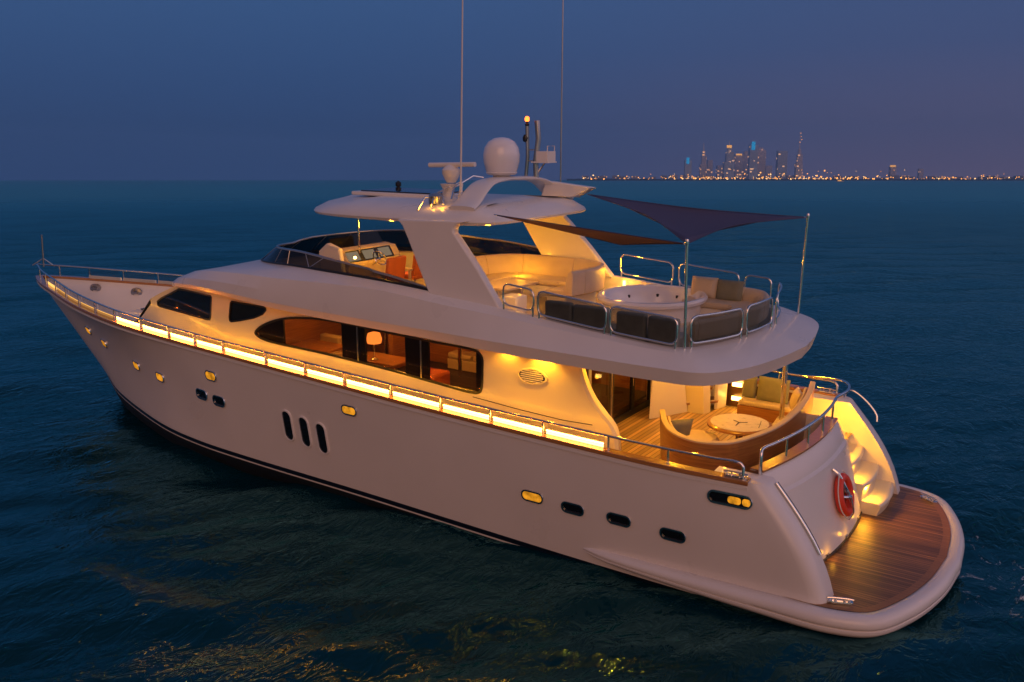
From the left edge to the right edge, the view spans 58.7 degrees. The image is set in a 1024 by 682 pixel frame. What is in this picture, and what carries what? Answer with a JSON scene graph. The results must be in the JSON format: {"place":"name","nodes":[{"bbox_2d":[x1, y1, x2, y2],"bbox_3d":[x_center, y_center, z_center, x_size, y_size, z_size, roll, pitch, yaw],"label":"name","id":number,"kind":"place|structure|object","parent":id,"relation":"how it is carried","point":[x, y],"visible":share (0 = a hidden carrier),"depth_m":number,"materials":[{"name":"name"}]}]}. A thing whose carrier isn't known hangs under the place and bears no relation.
{"place":"outdoors","nodes":[
{"label":"outdoors","id":0,"kind":"place"},
{"bbox_2d":[0,180,1023,681],"bbox_3d":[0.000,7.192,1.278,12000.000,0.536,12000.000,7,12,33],"label":"sea","id":1,"kind":"structure","parent":0,"point":[132,548],"depth_m":21.20,"materials":[{"name":"liquid"}]},
{"bbox_2d":[32,0,964,637],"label":"yacht","id":2,"kind":"object","parent":1,"relation":"on","point":[450,388],"visible":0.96,"depth_m":18.97,"materials":[{"name":"paint"}]},
{"bbox_2d":[281,409,294,440],"bbox_3d":[-5.300,1.998,21.574,0.389,0.793,0.125,9,16,33],"label":"hull window","id":3,"kind":"structure","parent":2,"relation":"in","point":[286,418],"depth_m":21.57,"materials":[{"name":"black glass"}]},
{"bbox_2d":[297,416,311,447],"bbox_3d":[-4.830,2.120,21.270,0.389,0.793,0.128,9,16,33],"label":"hull window","id":4,"kind":"structure","parent":2,"relation":"in","point":[303,424],"depth_m":21.27,"materials":[{"name":"black glass"}]},
{"bbox_2d":[314,422,329,454],"bbox_3d":[-4.368,2.240,20.973,0.389,0.793,0.131,9,16,33],"label":"hull window","id":5,"kind":"structure","parent":2,"relation":"in","point":[320,430],"depth_m":20.97,"materials":[{"name":"black glass"}]},
{"bbox_2d":[385,255,406,277],"bbox_3d":[-3.022,-1.579,22.258,0.672,1.020,0.730,9,16,33],"label":"helm seat","id":6,"kind":"object","parent":2,"relation":"on","point":[395,266],"visible":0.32,"depth_m":22.01,"materials":[{"name":"orange leather"}]},
{"bbox_2d":[404,255,422,281],"bbox_3d":[-2.470,-1.767,23.070,0.672,1.020,0.730,9,16,33],"label":"helm seat","id":7,"kind":"object","parent":2,"relation":"on","point":[413,273],"visible":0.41,"depth_m":22.73,"materials":[{"name":"orange leather"}]},
{"bbox_2d":[501,293,526,312],"bbox_3d":[0.041,-0.822,20.322,0.450,0.420,0.450,9,16,33],"label":"side table","id":8,"kind":"object","parent":2,"relation":"on","point":[518,300],"visible":0.61,"depth_m":20.14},
{"bbox_2d":[490,278,538,297],"bbox_3d":[-0.137,-1.139,21.600,1.000,0.460,1.350,9,16,33],"label":"lounge table","id":9,"kind":"object","parent":2,"relation":"on","point":[498,284],"visible":0.48,"depth_m":21.56,"materials":[{"name":"beige leather"}]},
{"bbox_2d":[475,254,604,302],"bbox_3d":[0.340,-1.433,21.852,3.647,0.920,2.708,9,16,33],"label":"flybridge sofa","id":10,"kind":"object","parent":2,"relation":"on","point":[579,278],"visible":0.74,"depth_m":22.49,"materials":[{"name":"beige leather"}]},
{"bbox_2d":[494,214,684,244],"bbox_3d":[1.398,-2.093,17.238,4.407,0.514,0.222,8,13,39],"label":"shade sail","id":11,"kind":"object","parent":2,"relation":"attached to","point":[616,238],"visible":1,"depth_m":16.98,"materials":[{"name":"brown fabric"}]},
{"bbox_2d":[545,307,688,346],"bbox_3d":[1.973,-0.299,17.265,2.790,0.782,0.680,9,16,33],"label":"port lounge","id":12,"kind":"object","parent":2,"relation":"on","point":[680,340],"visible":0.16,"depth_m":16.73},
{"bbox_2d":[586,369,650,423],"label":"salon doors","id":13,"kind":"structure","parent":2,"relation":"in","point":[621,396],"depth_m":20.48,"materials":[{"name":"black glass"}]},
{"bbox_2d":[587,194,806,242],"bbox_3d":[2.805,-2.581,18.721,5.155,0.454,4.816,9,16,33],"label":"shade sail","id":14,"kind":"object","parent":2,"relation":"attached to","point":[689,223],"visible":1,"depth_m":19.33,"materials":[{"name":"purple fabric"}]},
{"bbox_2d":[688,430,718,440],"bbox_3d":[3.816,2.090,18.622,0.840,0.415,0.840,9,16,33],"label":"ottoman","id":15,"kind":"object","parent":2,"relation":"on","point":[703,435],"visible":0.35,"depth_m":18.49,"materials":[{"name":"fabric"}]},
{"bbox_2d":[680,287,769,346],"bbox_3d":[3.970,-0.538,18.698,2.219,0.600,4.228,9,16,33],"label":"stern sofa","id":16,"kind":"object","parent":2,"relation":"on","point":[749,297],"visible":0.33,"depth_m":19.86,"materials":[{"name":"beige leather"}]},
{"bbox_2d":[691,276,718,297],"bbox_3d":[4.329,-1.205,20.514,0.620,0.470,0.242,9,16,33],"label":"cushion","id":17,"kind":"object","parent":16,"relation":"on","point":[707,286],"visible":0.89,"depth_m":20.41,"materials":[{"name":"beige fabric"}]},
{"bbox_2d":[715,279,743,300],"bbox_3d":[4.818,-1.107,20.179,0.600,0.464,0.255,9,16,33],"label":"cushion","id":18,"kind":"object","parent":16,"relation":"on","point":[731,290],"visible":0.99,"depth_m":20.09,"materials":[{"name":"beige fabric"}]},
{"bbox_2d":[659,381,815,473],"bbox_3d":[4.851,1.779,18.211,2.061,1.363,4.151,20,22,62],"label":"cockpit sofa","id":19,"kind":"object","parent":2,"relation":"on","point":[745,450],"visible":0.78,"depth_m":17.19,"materials":[{"name":"brown wood"}]},
{"bbox_2d":[671,419,692,435],"bbox_3d":[3.343,1.731,18.122,0.505,0.394,0.251,-3,10,-16],"label":"cushion","id":20,"kind":"object","parent":19,"relation":"on","point":[683,426],"visible":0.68,"depth_m":18.02,"materials":[{"name":"beige fabric"}]},
{"bbox_2d":[789,387,801,409],"bbox_3d":[6.150,1.268,19.764,0.246,0.456,0.621,2,10,13],"label":"cushion","id":21,"kind":"object","parent":19,"relation":"on","point":[796,395],"visible":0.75,"depth_m":19.57,"materials":[{"name":"fabric"}]},
{"bbox_2d":[707,414,771,438],"bbox_3d":[4.686,1.951,18.824,1.310,0.595,1.310,9,16,33],"label":"round table","id":22,"kind":"object","parent":2,"relation":"on","point":[739,425],"visible":0.76,"depth_m":18.66,"materials":[{"name":"brown wood"}]},
{"bbox_2d":[737,396,790,422],"bbox_3d":[5.843,1.569,20.855,1.250,0.420,0.580,9,16,33],"label":"side bench","id":23,"kind":"object","parent":2,"relation":"on","point":[768,411],"visible":0.46,"depth_m":20.68,"materials":[{"name":"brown wood"}]},
{"bbox_2d":[742,377,757,397],"bbox_3d":[5.491,1.055,21.036,0.320,0.492,0.199,9,16,33],"label":"cushion","id":24,"kind":"object","parent":23,"relation":"on","point":[749,387],"visible":0.91,"depth_m":20.96,"materials":[{"name":"beige fabric"}]},
{"bbox_2d":[756,376,790,404],"bbox_3d":[5.936,1.113,20.698,0.720,0.538,0.233,9,16,33],"label":"cushion","id":25,"kind":"object","parent":23,"relation":"on","point":[769,389],"visible":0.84,"depth_m":20.65,"materials":[{"name":"beige fabric"}]},
{"bbox_2d":[834,471,853,518],"bbox_3d":[6.330,2.925,17.354,0.336,0.890,0.922,8,16,33],"label":"life ring","id":26,"kind":"object","parent":2,"relation":"attached to","point":[844,508],"visible":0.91,"depth_m":17.13,"materials":[{"name":"red plastic"}]},
{"bbox_2d":[0,0,1023,179],"label":"sky","id":27,"kind":"structure","parent":0,"point":[90,89],"materials":[{"name":"blue"}]},
{"bbox_2d":[567,178,1023,180],"bbox_3d":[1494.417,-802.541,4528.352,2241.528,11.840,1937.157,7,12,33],"label":"shore","id":28,"kind":"structure","parent":0,"point":[646,179],"depth_m":4195.44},
{"bbox_2d":[669,175,677,178],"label":"shore block","id":29,"kind":"structure","parent":28,"relation":"on","point":[673,176],"depth_m":4230.45,"materials":[{"name":"grey"}]},
{"bbox_2d":[684,158,691,178],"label":"city tower","id":30,"kind":"structure","parent":28,"relation":"on","point":[687,167],"depth_m":4232.62,"materials":[{"name":"grey glass"}]},
{"bbox_2d":[699,147,706,175],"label":"city tower","id":31,"kind":"structure","parent":28,"relation":"on","point":[703,168],"depth_m":4379.19,"materials":[{"name":"grey"}]},
{"bbox_2d":[707,160,712,175],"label":"city tower","id":32,"kind":"structure","parent":28,"relation":"on","point":[709,167],"depth_m":4530.72,"materials":[{"name":"grey"}]},
{"bbox_2d":[716,165,722,176],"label":"city tower","id":33,"kind":"structure","parent":28,"relation":"on","point":[719,170],"depth_m":4625.84,"materials":[{"name":"grey"}]},
{"bbox_2d":[722,141,734,178],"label":"city tower","id":34,"kind":"structure","parent":28,"relation":"on","point":[728,163],"depth_m":4224.90,"materials":[{"name":"grey glass"}]},
{"bbox_2d":[734,154,743,178],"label":"city tower","id":35,"kind":"structure","parent":28,"relation":"on","point":[739,164],"depth_m":4423.80,"materials":[{"name":"grey"}]},
{"bbox_2d":[743,151,747,177],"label":"city tower","id":36,"kind":"structure","parent":28,"relation":"on","point":[745,167],"depth_m":4546.51,"materials":[{"name":"grey"}]},
{"bbox_2d":[747,140,757,178],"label":"city tower","id":37,"kind":"structure","parent":28,"relation":"on","point":[752,160],"depth_m":4226.22,"materials":[{"name":"grey glass"}]},
{"bbox_2d":[757,148,765,178],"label":"city tower","id":38,"kind":"structure","parent":28,"relation":"on","point":[761,160],"depth_m":4379.98,"materials":[{"name":"grey"}]},
{"bbox_2d":[765,166,771,178],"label":"city tower","id":39,"kind":"structure","parent":28,"relation":"on","point":[768,169],"depth_m":4648.83,"materials":[{"name":"grey"}]},
{"bbox_2d":[775,151,787,178],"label":"city tower","id":40,"kind":"structure","parent":28,"relation":"on","point":[781,162],"depth_m":4285.06,"materials":[{"name":"grey glass"}]},
{"bbox_2d":[794,133,802,178],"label":"city tower","id":41,"kind":"structure","parent":28,"relation":"on","point":[798,168],"depth_m":4231.83,"materials":[{"name":"grey"}]},
{"bbox_2d":[888,165,896,177],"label":"city tower","id":42,"kind":"structure","parent":28,"relation":"on","point":[892,169],"depth_m":4334.88,"materials":[{"name":"grey"}]},
{"bbox_2d":[891,175,898,178],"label":"shore block","id":43,"kind":"structure","parent":28,"relation":"on","point":[895,176],"depth_m":4264.57,"materials":[{"name":"grey"}]},
{"bbox_2d":[917,169,923,178],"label":"city tower","id":44,"kind":"structure","parent":28,"relation":"on","point":[920,172],"depth_m":4419.01,"materials":[{"name":"grey"}]},
{"bbox_2d":[1013,176,1023,178],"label":"shore block","id":45,"kind":"structure","parent":28,"relation":"on","point":[1019,177],"depth_m":4258.68,"materials":[{"name":"grey"}]}
]}

